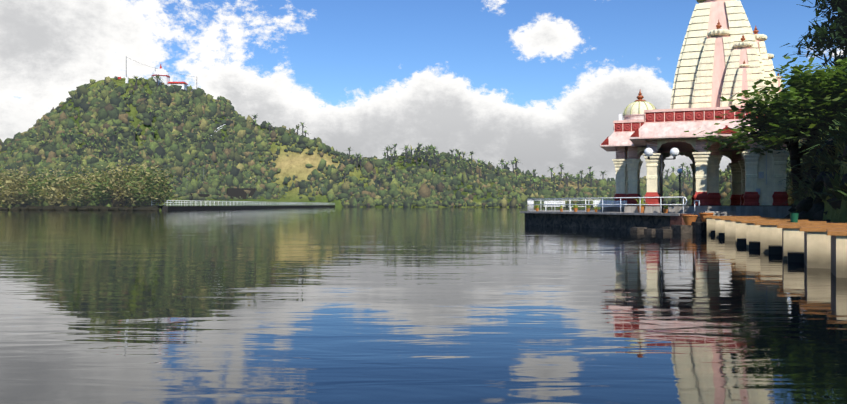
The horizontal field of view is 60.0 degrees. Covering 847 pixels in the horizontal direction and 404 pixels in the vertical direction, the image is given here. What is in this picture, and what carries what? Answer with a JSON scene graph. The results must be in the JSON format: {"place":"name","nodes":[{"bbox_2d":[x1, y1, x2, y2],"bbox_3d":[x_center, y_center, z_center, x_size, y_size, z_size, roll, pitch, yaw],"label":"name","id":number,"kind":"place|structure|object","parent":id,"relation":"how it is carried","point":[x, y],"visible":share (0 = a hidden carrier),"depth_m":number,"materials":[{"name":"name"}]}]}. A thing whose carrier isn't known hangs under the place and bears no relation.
{"place":"outdoors","nodes":[
{"label":"outdoors","id":0,"kind":"place"},
{"bbox_2d":[0,0,845,180],"label":"sky","id":1,"kind":"structure","parent":0,"point":[542,84],"materials":[{"name":"blue"}]},
{"bbox_2d":[0,207,846,403],"bbox_3d":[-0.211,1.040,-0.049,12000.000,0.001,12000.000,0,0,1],"label":"lake water","id":2,"kind":"structure","parent":0,"point":[412,305],"depth_m":7.09,"materials":[{"name":"blue liquid"}]},
{"bbox_2d":[0,78,846,222],"bbox_3d":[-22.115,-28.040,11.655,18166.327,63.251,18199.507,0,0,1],"label":"hillside terrain","id":3,"kind":"structure","parent":0,"point":[292,164],"depth_m":341.62,"materials":[{"name":"green plant"}]},
{"bbox_2d":[0,150,177,206],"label":"trees","id":4,"kind":"object","parent":3,"relation":"on","point":[143,187],"visible":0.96,"depth_m":147.87,"materials":[{"name":"green plant"}]},
{"bbox_2d":[118,56,334,210],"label":"hilltop shrine and causeway","id":5,"kind":"object","parent":3,"relation":"on","point":[165,79],"visible":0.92,"depth_m":262.07,"materials":[{"name":"white"}]},
{"bbox_2d":[36,74,731,192],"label":"palm trees","id":6,"kind":"object","parent":3,"relation":"on","point":[590,175],"visible":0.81,"depth_m":358.99,"materials":[{"name":"green plant"}]},
{"bbox_2d":[0,76,806,208],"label":"bush foliage","id":7,"kind":"object","parent":3,"relation":"on","point":[103,107],"visible":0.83,"depth_m":336.24,"materials":[{"name":"green plant"}]},
{"bbox_2d":[0,138,846,221],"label":"shore rocks","id":8,"kind":"object","parent":3,"relation":"on","point":[808,208],"visible":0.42,"depth_m":22.81,"materials":[{"name":"black stone"}]},
{"bbox_2d":[520,148,701,229],"bbox_3d":[10.372,0.108,41.693,9.643,5.190,27.755,0,0,16],"label":"dock","id":9,"kind":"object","parent":3,"relation":"on","point":[587,218],"depth_m":32.25,"materials":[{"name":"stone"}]},
{"bbox_2d":[600,0,791,217],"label":"temple","id":10,"kind":"structure","parent":3,"relation":"on","point":[723,52],"depth_m":33.86,"materials":[{"name":"concrete"}]},
{"bbox_2d":[630,206,846,277],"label":"quay walkway","id":11,"kind":"structure","parent":3,"relation":"on","point":[813,244],"depth_m":15.86,"materials":[{"name":"beige concrete"}]},
{"bbox_2d":[684,53,846,197],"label":"spreading tree","id":12,"kind":"object","parent":3,"relation":"on","point":[796,93],"depth_m":25.37,"materials":[{"name":"green plant"}]},
{"bbox_2d":[726,108,846,204],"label":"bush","id":13,"kind":"object","parent":3,"relation":"on","point":[838,131],"visible":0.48,"depth_m":22.06,"materials":[{"name":"green plant"}]},
{"bbox_2d":[781,0,846,70],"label":"pine tree","id":14,"kind":"object","parent":3,"relation":"on","point":[822,36],"depth_m":36.78,"materials":[{"name":"green plant"}]}
]}

